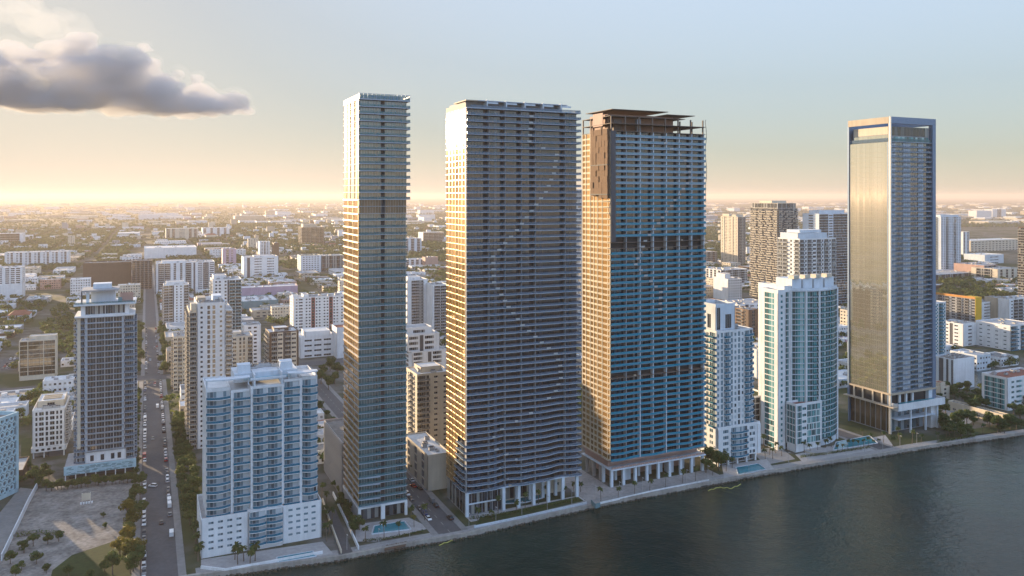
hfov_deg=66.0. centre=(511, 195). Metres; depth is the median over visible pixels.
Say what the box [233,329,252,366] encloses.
apartment block
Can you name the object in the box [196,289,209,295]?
city building
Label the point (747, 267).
city building
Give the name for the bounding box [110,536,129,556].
shade tree
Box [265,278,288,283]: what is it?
city building
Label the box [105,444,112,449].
window
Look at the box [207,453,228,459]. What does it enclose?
balcony door
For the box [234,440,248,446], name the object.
balcony door
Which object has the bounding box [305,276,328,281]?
city building
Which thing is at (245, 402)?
balcony door
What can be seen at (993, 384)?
window
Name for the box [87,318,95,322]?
window
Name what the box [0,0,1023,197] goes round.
sky
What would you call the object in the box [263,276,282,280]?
city building
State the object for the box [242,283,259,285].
city building
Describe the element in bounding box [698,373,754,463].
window
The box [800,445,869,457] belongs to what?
hedge
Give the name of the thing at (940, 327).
apartment block
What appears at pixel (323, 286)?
city building
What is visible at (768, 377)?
window
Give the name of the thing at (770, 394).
window
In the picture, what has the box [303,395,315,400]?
balcony door
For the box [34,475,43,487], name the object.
shade tree
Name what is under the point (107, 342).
window
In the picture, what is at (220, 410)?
balcony door
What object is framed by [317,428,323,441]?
city building
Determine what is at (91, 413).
window
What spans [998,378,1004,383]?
window
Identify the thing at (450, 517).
car
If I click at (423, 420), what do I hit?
balcony door
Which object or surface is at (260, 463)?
balcony door
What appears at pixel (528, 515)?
garden wall
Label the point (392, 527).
swimming pool
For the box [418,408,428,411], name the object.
balcony door
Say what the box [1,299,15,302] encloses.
city building
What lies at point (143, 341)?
pavement
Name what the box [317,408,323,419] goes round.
city building
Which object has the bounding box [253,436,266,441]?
balcony door
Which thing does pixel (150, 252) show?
warehouse
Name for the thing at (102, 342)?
window
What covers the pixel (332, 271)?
city building
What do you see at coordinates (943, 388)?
villa
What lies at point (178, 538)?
pavement
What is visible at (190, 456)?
street tree
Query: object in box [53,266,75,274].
city building
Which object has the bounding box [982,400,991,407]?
park tree
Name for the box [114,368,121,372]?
window
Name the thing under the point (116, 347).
window
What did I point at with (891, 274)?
glass tower
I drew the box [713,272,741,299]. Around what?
office block
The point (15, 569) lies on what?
shade tree
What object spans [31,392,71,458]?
apartment block
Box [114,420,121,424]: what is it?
window
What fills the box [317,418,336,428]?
city building
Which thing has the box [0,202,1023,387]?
distant buildings
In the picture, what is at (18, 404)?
city building
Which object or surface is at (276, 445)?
balcony door
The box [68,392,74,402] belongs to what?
city building
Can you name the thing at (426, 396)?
apartment tower
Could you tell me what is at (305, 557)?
swimming pool
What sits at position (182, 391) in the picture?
city building
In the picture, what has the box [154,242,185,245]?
city building
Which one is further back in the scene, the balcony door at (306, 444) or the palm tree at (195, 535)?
the balcony door at (306, 444)
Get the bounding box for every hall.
[936,269,970,279]
[948,400,1006,418]
[964,253,1003,263]
[969,238,1017,251]
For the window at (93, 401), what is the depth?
426.71 m
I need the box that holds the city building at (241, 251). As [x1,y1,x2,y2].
[236,249,245,254]
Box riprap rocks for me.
[219,435,1023,575]
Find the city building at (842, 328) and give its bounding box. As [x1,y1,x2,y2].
[838,324,846,336]
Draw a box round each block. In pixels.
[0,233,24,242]
[0,265,24,297]
[5,250,70,265]
[19,333,57,380]
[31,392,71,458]
[132,259,151,288]
[155,259,214,293]
[165,228,197,239]
[166,346,171,371]
[171,331,186,391]
[202,227,229,235]
[222,248,235,263]
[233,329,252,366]
[241,254,277,277]
[242,322,260,363]
[250,307,270,317]
[258,241,269,254]
[264,325,298,365]
[272,242,278,260]
[290,292,343,331]
[297,254,320,271]
[298,224,323,243]
[319,254,343,270]
[332,323,343,357]
[406,237,421,252]
[406,258,421,266]
[406,275,427,323]
[406,323,445,366]
[406,431,446,490]
[418,231,443,241]
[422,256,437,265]
[426,282,445,334]
[704,250,716,261]
[706,267,746,282]
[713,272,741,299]
[722,298,757,308]
[735,305,757,336]
[753,344,757,378]
[936,292,981,321]
[936,300,945,354]
[936,353,973,388]
[946,319,976,345]
[954,262,997,271]
[968,210,991,216]
[975,318,1023,350]
[982,300,989,319]
[982,367,1023,410]
[984,209,1005,216]
[984,295,1002,318]
[995,295,1023,320]
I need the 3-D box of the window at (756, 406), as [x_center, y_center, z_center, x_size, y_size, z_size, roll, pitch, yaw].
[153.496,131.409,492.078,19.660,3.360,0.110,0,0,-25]
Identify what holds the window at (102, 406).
in the condo tower at (105, 384)
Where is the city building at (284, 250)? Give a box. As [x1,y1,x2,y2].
[270,249,292,252]
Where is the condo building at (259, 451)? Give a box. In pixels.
[197,359,321,558]
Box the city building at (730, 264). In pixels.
[722,262,739,267]
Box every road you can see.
[0,315,839,390]
[140,380,177,575]
[145,272,159,375]
[317,377,460,534]
[577,342,890,449]
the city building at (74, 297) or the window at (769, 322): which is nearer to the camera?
the window at (769, 322)
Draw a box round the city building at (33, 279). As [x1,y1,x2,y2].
[25,277,38,282]
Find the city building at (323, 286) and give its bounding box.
[321,285,337,291]
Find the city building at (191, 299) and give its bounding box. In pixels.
[159,297,193,304]
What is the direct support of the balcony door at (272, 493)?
in the condo building at (259, 451)
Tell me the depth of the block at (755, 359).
655.64 m
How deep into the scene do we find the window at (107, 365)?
430.27 m
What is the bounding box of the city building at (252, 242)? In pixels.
[248,238,257,248]
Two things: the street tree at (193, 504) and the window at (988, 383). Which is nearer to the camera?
the street tree at (193, 504)
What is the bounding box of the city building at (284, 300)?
[280,298,289,303]
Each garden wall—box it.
[322,498,341,553]
[333,491,358,549]
[474,502,585,527]
[600,479,708,503]
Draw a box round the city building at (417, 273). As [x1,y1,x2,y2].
[409,271,425,274]
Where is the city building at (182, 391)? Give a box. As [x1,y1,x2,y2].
[180,384,184,399]
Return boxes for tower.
[64,282,136,480]
[162,280,188,325]
[185,293,232,449]
[209,273,241,331]
[343,93,410,519]
[406,361,445,447]
[446,99,581,516]
[576,189,581,336]
[581,109,706,486]
[697,299,760,466]
[721,214,745,265]
[750,201,797,298]
[758,273,837,452]
[777,229,836,285]
[803,210,846,305]
[843,116,944,433]
[936,214,960,269]
[961,231,968,255]
[1017,227,1023,294]
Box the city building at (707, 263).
[704,261,712,265]
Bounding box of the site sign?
[82,492,90,501]
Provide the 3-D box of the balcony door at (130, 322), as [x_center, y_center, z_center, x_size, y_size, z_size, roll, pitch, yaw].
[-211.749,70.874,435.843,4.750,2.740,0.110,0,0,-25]
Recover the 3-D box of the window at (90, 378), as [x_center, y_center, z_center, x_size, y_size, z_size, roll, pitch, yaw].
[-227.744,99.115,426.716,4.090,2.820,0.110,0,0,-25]
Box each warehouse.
[144,245,196,258]
[242,284,297,295]
[242,295,277,309]
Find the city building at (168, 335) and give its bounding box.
[165,330,184,344]
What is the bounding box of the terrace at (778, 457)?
[756,448,794,463]
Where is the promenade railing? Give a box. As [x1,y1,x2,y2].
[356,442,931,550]
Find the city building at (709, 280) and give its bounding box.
[706,277,712,284]
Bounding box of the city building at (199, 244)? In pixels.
[197,242,221,245]
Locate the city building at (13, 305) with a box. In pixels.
[0,302,15,308]
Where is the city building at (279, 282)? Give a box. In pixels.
[268,280,296,284]
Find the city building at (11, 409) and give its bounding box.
[0,408,14,410]
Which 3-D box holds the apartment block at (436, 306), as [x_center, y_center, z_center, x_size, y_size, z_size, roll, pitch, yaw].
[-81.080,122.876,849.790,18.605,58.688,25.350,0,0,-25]
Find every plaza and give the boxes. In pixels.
[566,469,608,492]
[579,469,719,500]
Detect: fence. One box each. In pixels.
[1,483,37,560]
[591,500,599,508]
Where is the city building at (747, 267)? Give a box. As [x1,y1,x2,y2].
[738,265,749,269]
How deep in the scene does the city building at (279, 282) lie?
1328.58 m
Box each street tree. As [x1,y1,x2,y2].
[122,521,134,529]
[125,560,134,572]
[127,494,135,499]
[128,488,136,496]
[132,466,139,472]
[137,337,143,343]
[137,350,144,358]
[160,361,170,372]
[171,415,181,421]
[171,420,183,426]
[171,426,182,435]
[172,443,184,455]
[173,431,181,438]
[173,448,187,455]
[174,464,189,473]
[175,437,184,444]
[175,472,188,480]
[176,457,188,466]
[176,479,187,487]
[178,411,184,417]
[178,493,191,505]
[179,483,193,495]
[181,432,188,439]
[181,503,192,511]
[182,509,196,524]
[183,439,190,445]
[183,445,193,453]
[184,453,196,459]
[184,459,197,474]
[186,475,201,487]
[186,493,199,503]
[188,464,200,473]
[188,472,198,483]
[188,486,201,494]
[190,500,196,511]
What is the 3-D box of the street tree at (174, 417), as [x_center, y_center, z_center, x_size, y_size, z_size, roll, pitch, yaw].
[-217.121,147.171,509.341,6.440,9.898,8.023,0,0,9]
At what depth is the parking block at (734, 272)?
1338.65 m
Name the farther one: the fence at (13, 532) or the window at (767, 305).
the window at (767, 305)
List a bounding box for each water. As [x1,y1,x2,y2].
[229,436,1023,575]
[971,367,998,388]
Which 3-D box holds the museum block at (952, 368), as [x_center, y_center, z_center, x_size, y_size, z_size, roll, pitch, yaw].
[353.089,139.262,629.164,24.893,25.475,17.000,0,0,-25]
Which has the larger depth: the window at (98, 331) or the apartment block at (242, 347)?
the apartment block at (242, 347)
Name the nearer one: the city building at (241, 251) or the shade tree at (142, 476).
the shade tree at (142, 476)
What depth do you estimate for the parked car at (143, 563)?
321.50 m
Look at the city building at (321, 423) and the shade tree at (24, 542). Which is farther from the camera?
the city building at (321, 423)
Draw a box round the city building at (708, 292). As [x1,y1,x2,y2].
[704,285,712,296]
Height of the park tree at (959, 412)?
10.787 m
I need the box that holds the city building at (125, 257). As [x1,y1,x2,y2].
[120,255,137,259]
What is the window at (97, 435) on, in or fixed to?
in the condo tower at (105, 384)
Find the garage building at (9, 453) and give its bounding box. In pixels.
[0,411,18,499]
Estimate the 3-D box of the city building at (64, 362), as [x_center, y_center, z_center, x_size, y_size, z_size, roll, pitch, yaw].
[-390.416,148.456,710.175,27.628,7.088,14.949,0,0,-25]
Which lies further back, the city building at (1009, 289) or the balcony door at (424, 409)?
the city building at (1009, 289)
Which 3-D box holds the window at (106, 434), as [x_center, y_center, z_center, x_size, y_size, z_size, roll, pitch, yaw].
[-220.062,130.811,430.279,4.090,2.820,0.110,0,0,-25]
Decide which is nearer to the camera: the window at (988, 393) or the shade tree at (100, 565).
the shade tree at (100, 565)
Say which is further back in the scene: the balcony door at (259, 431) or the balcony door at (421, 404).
the balcony door at (421, 404)
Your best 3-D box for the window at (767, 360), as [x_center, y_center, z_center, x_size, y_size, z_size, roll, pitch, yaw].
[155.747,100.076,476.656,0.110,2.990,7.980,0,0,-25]
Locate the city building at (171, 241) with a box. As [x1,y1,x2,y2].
[155,240,185,242]
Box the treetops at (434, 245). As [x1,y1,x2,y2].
[0,206,1023,264]
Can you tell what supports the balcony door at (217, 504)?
in the condo building at (259, 451)
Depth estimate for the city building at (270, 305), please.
1042.26 m
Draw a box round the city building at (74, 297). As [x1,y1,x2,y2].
[67,296,80,301]
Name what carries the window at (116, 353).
in the condo tower at (105, 384)
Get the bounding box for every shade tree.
[4,550,17,563]
[10,564,21,575]
[16,539,29,552]
[18,560,25,569]
[25,468,38,483]
[26,533,39,545]
[27,461,33,470]
[29,550,43,563]
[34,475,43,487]
[38,468,45,479]
[39,462,50,469]
[41,479,49,490]
[41,563,50,572]
[42,532,53,543]
[43,468,54,479]
[54,530,63,541]
[56,478,63,489]
[62,564,74,575]
[63,480,70,488]
[73,478,78,488]
[77,477,84,487]
[85,568,94,575]
[91,474,97,484]
[99,475,106,481]
[99,560,108,570]
[102,550,122,574]
[107,475,114,481]
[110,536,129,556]
[113,474,119,480]
[118,498,135,510]
[118,537,140,553]
[119,524,135,537]
[123,472,130,482]
[123,507,142,524]
[123,551,141,571]
[130,544,146,557]
[133,500,148,517]
[133,537,147,545]
[134,486,146,499]
[136,471,147,484]
[158,355,163,363]
[159,364,168,374]
[317,369,325,383]
[317,400,324,407]
[318,364,327,371]
[324,376,333,389]
[326,357,335,370]
[331,362,343,371]
[331,371,338,383]
[335,496,348,507]
[342,501,352,510]
[343,509,352,516]
[348,517,358,533]
[355,514,364,529]
[700,447,714,458]
[700,457,713,472]
[711,450,725,470]
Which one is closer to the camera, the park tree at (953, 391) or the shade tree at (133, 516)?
the shade tree at (133, 516)
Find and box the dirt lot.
[0,479,134,575]
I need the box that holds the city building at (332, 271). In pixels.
[329,268,343,274]
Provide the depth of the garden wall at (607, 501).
402.41 m
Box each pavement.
[131,379,186,575]
[141,265,162,375]
[309,366,466,535]
[581,342,894,449]
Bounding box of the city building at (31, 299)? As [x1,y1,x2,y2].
[25,297,48,304]
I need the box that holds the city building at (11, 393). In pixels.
[0,388,33,401]
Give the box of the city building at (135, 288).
[118,283,140,302]
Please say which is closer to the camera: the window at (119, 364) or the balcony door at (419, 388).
the window at (119, 364)
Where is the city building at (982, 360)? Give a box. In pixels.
[950,349,990,370]
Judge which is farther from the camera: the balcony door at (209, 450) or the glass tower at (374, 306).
the glass tower at (374, 306)
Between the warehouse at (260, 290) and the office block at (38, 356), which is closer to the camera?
the office block at (38, 356)
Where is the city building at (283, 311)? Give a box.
[271,305,289,319]
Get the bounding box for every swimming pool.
[276,551,316,562]
[371,521,410,534]
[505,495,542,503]
[735,463,765,474]
[833,435,877,450]
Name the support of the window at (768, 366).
in the condo tower at (798, 354)
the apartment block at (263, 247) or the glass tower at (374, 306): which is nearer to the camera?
the glass tower at (374, 306)
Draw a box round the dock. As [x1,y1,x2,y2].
[384,541,406,550]
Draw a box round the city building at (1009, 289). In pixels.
[997,287,1017,292]
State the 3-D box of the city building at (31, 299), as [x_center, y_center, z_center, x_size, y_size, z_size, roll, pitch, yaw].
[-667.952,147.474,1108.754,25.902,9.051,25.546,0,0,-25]
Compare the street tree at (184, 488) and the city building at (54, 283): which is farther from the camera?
the city building at (54, 283)
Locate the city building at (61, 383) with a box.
[43,374,74,392]
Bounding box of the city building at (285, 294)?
[277,292,296,301]
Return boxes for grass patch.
[51,539,131,575]
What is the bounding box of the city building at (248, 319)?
[242,316,253,322]
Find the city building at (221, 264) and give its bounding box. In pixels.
[218,263,240,267]
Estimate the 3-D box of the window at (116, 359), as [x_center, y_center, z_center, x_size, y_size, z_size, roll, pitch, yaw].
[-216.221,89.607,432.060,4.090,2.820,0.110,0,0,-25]
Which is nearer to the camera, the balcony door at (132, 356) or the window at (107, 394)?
the window at (107, 394)
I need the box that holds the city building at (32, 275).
[25,274,36,276]
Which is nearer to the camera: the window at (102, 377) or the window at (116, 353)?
the window at (102, 377)
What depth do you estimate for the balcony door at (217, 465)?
337.15 m
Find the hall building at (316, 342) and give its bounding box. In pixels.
[299,327,333,357]
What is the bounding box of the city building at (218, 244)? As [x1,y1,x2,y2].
[201,243,229,245]
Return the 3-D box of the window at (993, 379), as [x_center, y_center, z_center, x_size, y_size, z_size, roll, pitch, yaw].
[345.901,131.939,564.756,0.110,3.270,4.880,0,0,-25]
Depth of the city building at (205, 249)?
2134.55 m
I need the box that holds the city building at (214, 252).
[210,249,220,255]
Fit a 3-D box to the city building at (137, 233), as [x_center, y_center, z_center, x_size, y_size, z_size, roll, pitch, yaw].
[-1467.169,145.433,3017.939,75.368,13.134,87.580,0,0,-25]
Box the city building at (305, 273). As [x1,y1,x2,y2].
[295,270,318,277]
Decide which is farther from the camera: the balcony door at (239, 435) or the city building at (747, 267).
the city building at (747, 267)
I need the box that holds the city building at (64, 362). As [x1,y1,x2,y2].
[61,357,74,366]
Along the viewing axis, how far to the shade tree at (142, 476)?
408.67 m
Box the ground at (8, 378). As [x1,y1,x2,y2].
[0,198,1023,574]
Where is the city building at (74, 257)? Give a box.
[71,255,80,260]
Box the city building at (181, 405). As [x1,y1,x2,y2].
[179,400,184,415]
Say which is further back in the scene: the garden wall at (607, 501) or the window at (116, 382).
the window at (116, 382)
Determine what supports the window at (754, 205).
in the brown tower at (770, 221)
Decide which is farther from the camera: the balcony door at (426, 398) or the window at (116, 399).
the balcony door at (426, 398)
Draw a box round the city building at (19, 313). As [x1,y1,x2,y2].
[7,310,31,320]
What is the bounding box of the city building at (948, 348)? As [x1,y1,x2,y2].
[946,343,955,352]
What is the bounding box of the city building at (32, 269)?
[25,266,40,273]
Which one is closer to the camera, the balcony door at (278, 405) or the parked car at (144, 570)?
the parked car at (144, 570)
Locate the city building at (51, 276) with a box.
[39,275,64,279]
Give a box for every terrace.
[201,542,332,567]
[356,518,425,541]
[466,496,584,521]
[722,459,772,479]
[756,448,794,463]
[795,435,891,461]
[804,447,831,454]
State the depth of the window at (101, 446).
428.49 m
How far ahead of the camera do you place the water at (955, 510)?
359.26 m
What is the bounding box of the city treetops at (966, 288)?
[0,262,1019,480]
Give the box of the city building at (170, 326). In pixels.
[166,322,184,330]
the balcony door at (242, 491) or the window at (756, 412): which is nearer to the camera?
the balcony door at (242, 491)
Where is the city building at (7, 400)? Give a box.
[0,397,18,402]
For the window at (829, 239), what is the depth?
715.83 m
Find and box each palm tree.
[190,514,196,529]
[191,521,198,531]
[191,531,199,553]
[192,541,204,560]
[231,541,239,559]
[231,544,241,564]
[240,545,247,560]
[246,546,255,563]
[250,541,260,560]
[322,522,330,541]
[323,490,330,502]
[328,506,334,524]
[361,525,369,540]
[380,520,387,537]
[409,504,415,516]
[420,503,427,519]
[761,434,766,447]
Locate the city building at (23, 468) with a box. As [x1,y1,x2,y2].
[19,456,28,481]
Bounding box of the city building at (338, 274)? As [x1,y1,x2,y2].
[333,273,343,276]
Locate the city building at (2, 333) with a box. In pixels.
[0,329,17,337]
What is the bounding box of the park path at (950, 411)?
[943,410,971,423]
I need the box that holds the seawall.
[182,431,1023,575]
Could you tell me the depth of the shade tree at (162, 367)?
669.48 m
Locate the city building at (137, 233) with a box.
[118,232,139,234]
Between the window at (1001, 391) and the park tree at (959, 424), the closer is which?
the park tree at (959, 424)
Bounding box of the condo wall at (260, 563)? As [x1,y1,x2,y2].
[201,551,322,570]
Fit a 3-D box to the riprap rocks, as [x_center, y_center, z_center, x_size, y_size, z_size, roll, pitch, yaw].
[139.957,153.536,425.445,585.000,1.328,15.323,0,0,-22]
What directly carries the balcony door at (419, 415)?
in the apartment tower at (426, 396)
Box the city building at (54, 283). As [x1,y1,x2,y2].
[40,278,60,289]
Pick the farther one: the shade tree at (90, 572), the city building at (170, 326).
the city building at (170, 326)
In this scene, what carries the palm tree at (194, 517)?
on the ground at (8, 378)
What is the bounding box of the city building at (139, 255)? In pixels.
[127,253,141,258]
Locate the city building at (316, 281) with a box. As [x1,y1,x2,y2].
[310,279,335,284]
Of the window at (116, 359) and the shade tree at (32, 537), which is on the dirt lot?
the shade tree at (32, 537)
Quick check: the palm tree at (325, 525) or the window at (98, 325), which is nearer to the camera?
the palm tree at (325, 525)
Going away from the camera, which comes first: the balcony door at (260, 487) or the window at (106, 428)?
the balcony door at (260, 487)
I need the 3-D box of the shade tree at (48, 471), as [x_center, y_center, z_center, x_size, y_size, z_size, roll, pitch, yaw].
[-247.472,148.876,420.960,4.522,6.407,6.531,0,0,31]
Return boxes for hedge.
[13,529,55,536]
[363,529,422,541]
[469,497,578,518]
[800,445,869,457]
[936,435,974,442]
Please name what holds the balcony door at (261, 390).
in the condo building at (259, 451)
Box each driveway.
[0,488,32,553]
[328,509,351,554]
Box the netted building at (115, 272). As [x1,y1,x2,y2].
[83,260,131,286]
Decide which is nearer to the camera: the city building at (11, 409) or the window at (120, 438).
the window at (120, 438)
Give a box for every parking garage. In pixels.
[324,418,343,491]
[753,389,759,420]
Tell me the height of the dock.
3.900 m
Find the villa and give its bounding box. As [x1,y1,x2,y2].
[936,380,949,398]
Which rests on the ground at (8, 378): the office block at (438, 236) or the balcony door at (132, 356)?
the office block at (438, 236)
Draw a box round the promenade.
[195,429,1023,572]
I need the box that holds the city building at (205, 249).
[204,247,230,250]
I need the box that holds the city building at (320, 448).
[317,442,323,463]
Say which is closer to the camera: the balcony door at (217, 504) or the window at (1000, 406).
the balcony door at (217, 504)
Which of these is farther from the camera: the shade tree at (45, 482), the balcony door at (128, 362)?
the balcony door at (128, 362)
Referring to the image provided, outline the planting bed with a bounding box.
[476,497,582,524]
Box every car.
[141,561,145,568]
[141,567,146,574]
[148,483,157,486]
[167,500,171,507]
[169,528,173,536]
[421,508,427,515]
[428,496,434,502]
[446,515,453,519]
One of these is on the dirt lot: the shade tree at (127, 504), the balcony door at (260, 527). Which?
the shade tree at (127, 504)
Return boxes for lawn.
[21,437,31,462]
[939,424,1023,439]
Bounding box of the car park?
[0,357,18,370]
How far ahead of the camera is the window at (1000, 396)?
560.08 m
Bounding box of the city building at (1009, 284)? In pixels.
[996,283,1017,286]
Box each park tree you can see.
[938,412,950,422]
[941,422,956,435]
[942,403,949,412]
[949,412,956,419]
[950,387,958,398]
[953,416,964,422]
[955,391,967,399]
[955,409,967,417]
[955,421,967,434]
[956,382,964,391]
[957,426,965,436]
[962,409,974,423]
[963,381,971,387]
[965,424,974,434]
[966,399,980,406]
[969,414,977,424]
[971,388,980,393]
[974,395,987,406]
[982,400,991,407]
[984,411,993,426]
[990,415,1005,431]
[995,422,1004,432]
[1000,422,1010,432]
[1004,414,1016,428]
[1007,403,1016,413]
[1013,418,1019,428]
[1015,408,1023,418]
[1019,419,1023,428]
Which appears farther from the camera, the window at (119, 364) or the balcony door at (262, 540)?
the window at (119, 364)
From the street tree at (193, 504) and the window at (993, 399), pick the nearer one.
the street tree at (193, 504)
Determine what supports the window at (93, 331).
in the condo tower at (105, 384)
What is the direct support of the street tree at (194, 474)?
on the ground at (8, 378)
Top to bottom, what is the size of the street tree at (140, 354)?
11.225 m
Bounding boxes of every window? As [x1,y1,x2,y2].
[85,305,104,314]
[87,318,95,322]
[87,324,95,328]
[87,329,95,334]
[87,335,95,340]
[87,341,95,345]
[87,347,95,351]
[87,353,95,357]
[87,358,95,363]
[87,364,95,369]
[87,370,95,375]
[87,376,95,380]
[87,382,95,386]
[87,388,95,392]
[87,393,95,398]
[87,399,95,404]
[87,405,95,409]
[87,411,95,415]
[87,417,95,421]
[87,423,95,427]
[87,428,95,433]
[87,434,95,438]
[87,440,95,444]
[87,446,95,451]
[96,317,104,321]
[96,323,104,327]
[96,329,104,333]
[96,335,104,339]
[96,340,104,345]
[96,346,104,351]
[96,352,104,356]
[96,358,104,362]
[96,363,104,368]
[96,369,104,374]
[96,375,104,380]
[96,381,104,385]
[96,387,104,391]
[96,393,104,397]
[96,398,104,403]
[96,404,104,408]
[96,410,104,414]
[96,416,104,420]
[96,422,104,426]
[96,428,104,431]
[96,433,104,437]
[96,439,104,444]
[96,445,104,450]
[105,317,112,321]
[105,323,112,327]
[105,328,112,333]
[105,334,112,338]
[105,340,112,344]
[105,345,112,350]
[105,351,112,356]
[105,357,112,362]
[105,363,112,367]
[105,369,112,373]
[105,374,112,379]
[105,380,112,385]
[105,386,112,390]
[105,392,112,396]
[105,398,112,402]
[105,403,112,408]
[105,409,112,413]
[105,415,112,419]
[105,421,112,425]
[105,427,112,430]
[105,432,112,436]
[105,438,112,442]
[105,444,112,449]
[106,304,124,313]
[114,316,121,320]
[114,322,121,326]
[114,328,121,332]
[114,333,121,338]
[114,339,121,344]
[114,345,121,349]
[114,351,121,355]
[114,356,121,361]
[114,362,121,367]
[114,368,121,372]
[114,374,121,378]
[114,379,121,384]
[114,385,121,389]
[114,391,121,395]
[114,397,121,401]
[114,403,121,407]
[114,408,121,412]
[114,414,121,418]
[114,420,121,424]
[114,426,121,429]
[114,431,121,435]
[114,437,121,442]
[114,443,121,448]
[319,297,342,328]
[413,330,424,332]
[576,190,581,336]
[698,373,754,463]
[708,314,710,327]
[717,308,719,329]
[722,217,730,261]
[725,314,730,327]
[751,203,794,294]
[753,397,759,402]
[753,403,759,408]
[753,409,759,414]
[765,292,773,297]
[765,297,773,303]
[765,303,773,308]
[765,308,773,314]
[765,314,773,319]
[765,319,773,325]
[765,325,773,330]
[765,330,773,336]
[765,336,773,341]
[765,341,773,347]
[765,347,773,353]
[765,352,773,358]
[765,358,773,364]
[765,363,773,369]
[765,369,773,375]
[765,374,773,380]
[765,380,773,386]
[765,385,773,391]
[765,391,773,397]
[765,396,773,403]
[765,402,773,408]
[765,403,819,447]
[765,407,773,414]
[765,413,773,419]
[829,239,830,272]
[833,214,846,305]
[936,274,946,279]
[947,274,958,277]
[949,217,959,268]
[959,273,969,278]
[984,375,990,380]
[984,380,990,385]
[984,385,990,390]
[984,390,990,395]
[991,377,997,382]
[991,382,997,387]
[991,387,997,392]
[991,392,997,397]
[991,397,997,402]
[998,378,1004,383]
[998,383,1004,388]
[998,389,1004,393]
[998,394,1004,399]
[998,399,1004,404]
[998,404,1004,409]
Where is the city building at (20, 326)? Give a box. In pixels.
[0,324,23,331]
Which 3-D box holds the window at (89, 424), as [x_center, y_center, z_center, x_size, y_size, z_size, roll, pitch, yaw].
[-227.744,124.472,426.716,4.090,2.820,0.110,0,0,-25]
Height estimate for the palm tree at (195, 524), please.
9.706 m
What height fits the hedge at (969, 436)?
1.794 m
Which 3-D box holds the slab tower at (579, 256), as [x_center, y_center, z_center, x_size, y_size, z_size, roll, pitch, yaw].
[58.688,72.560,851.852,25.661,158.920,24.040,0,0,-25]
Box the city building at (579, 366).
[576,353,581,373]
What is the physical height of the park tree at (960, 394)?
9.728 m
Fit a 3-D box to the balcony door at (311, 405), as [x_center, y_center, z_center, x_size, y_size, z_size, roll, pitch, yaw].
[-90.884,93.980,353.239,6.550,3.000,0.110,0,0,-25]
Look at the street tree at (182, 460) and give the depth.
430.70 m
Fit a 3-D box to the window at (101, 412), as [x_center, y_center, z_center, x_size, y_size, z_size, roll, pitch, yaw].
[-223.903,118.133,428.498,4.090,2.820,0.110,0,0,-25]
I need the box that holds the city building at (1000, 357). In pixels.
[985,352,1017,366]
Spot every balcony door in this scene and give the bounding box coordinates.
[77,452,83,461]
[125,321,133,324]
[125,327,133,330]
[125,338,133,341]
[125,344,133,347]
[125,355,133,358]
[125,361,133,364]
[125,384,133,387]
[125,412,133,415]
[207,390,228,397]
[207,399,228,405]
[207,407,228,413]
[207,415,228,420]
[207,422,228,428]
[207,430,228,436]
[207,438,228,444]
[207,446,228,452]
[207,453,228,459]
[207,461,228,467]
[207,469,228,475]
[207,477,228,483]
[207,484,228,491]
[207,492,228,499]
[207,500,228,506]
[207,508,228,514]
[234,391,248,397]
[234,400,248,405]
[234,408,248,413]
[234,416,248,421]
[234,424,248,430]
[234,432,248,438]
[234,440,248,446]
[234,448,248,454]
[234,456,248,462]
[234,464,248,470]
[234,472,248,478]
[234,480,248,486]
[234,488,248,494]
[234,496,248,502]
[234,504,248,510]
[250,511,264,516]
[250,518,264,523]
[250,525,264,530]
[250,532,264,536]
[250,538,264,543]
[253,388,266,393]
[253,396,266,401]
[253,404,266,409]
[253,412,266,417]
[253,420,266,425]
[253,428,266,433]
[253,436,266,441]
[253,444,266,450]
[253,452,266,458]
[253,460,266,466]
[253,468,266,474]
[253,476,266,482]
[253,484,266,490]
[253,492,266,498]
[253,500,266,506]
[266,508,280,514]
[266,516,280,520]
[266,522,280,527]
[266,529,280,533]
[266,536,280,540]
[268,386,280,392]
[268,395,280,400]
[268,403,280,408]
[268,411,280,416]
[268,419,280,424]
[268,427,280,432]
[268,434,280,440]
[268,442,280,448]
[268,450,280,456]
[268,458,280,464]
[268,466,280,471]
[268,474,280,479]
[268,482,280,487]
[268,490,280,495]
[268,498,280,503]
[284,381,298,386]
[284,389,298,394]
[284,397,298,402]
[284,404,298,409]
[284,412,298,417]
[284,420,298,425]
[284,427,298,433]
[284,435,298,440]
[284,443,298,448]
[284,450,298,456]
[284,458,298,464]
[284,466,298,471]
[284,474,298,479]
[284,481,298,487]
[284,489,298,495]
[303,379,315,384]
[303,387,315,392]
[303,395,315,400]
[303,403,315,407]
[303,410,315,415]
[303,418,315,423]
[303,425,315,430]
[303,433,315,438]
[303,441,315,446]
[303,448,315,453]
[303,456,315,461]
[303,464,315,469]
[303,471,315,476]
[303,479,315,484]
[418,375,428,379]
[418,381,428,384]
[418,386,428,389]
[418,392,428,395]
[418,397,428,400]
[418,403,428,406]
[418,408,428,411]
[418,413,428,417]
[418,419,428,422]
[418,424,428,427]
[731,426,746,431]
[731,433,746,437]
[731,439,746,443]
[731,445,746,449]
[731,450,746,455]
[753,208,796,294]
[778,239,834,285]
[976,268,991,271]
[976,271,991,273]
[1019,228,1023,294]
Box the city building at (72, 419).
[70,412,74,429]
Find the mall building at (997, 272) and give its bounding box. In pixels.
[971,266,1017,278]
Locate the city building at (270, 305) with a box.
[260,303,289,306]
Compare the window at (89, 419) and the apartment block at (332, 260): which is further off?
the apartment block at (332, 260)
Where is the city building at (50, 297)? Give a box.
[27,295,51,301]
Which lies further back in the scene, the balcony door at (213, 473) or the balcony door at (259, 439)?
the balcony door at (259, 439)
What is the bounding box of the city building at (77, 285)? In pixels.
[70,277,90,295]
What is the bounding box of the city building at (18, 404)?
[0,401,28,417]

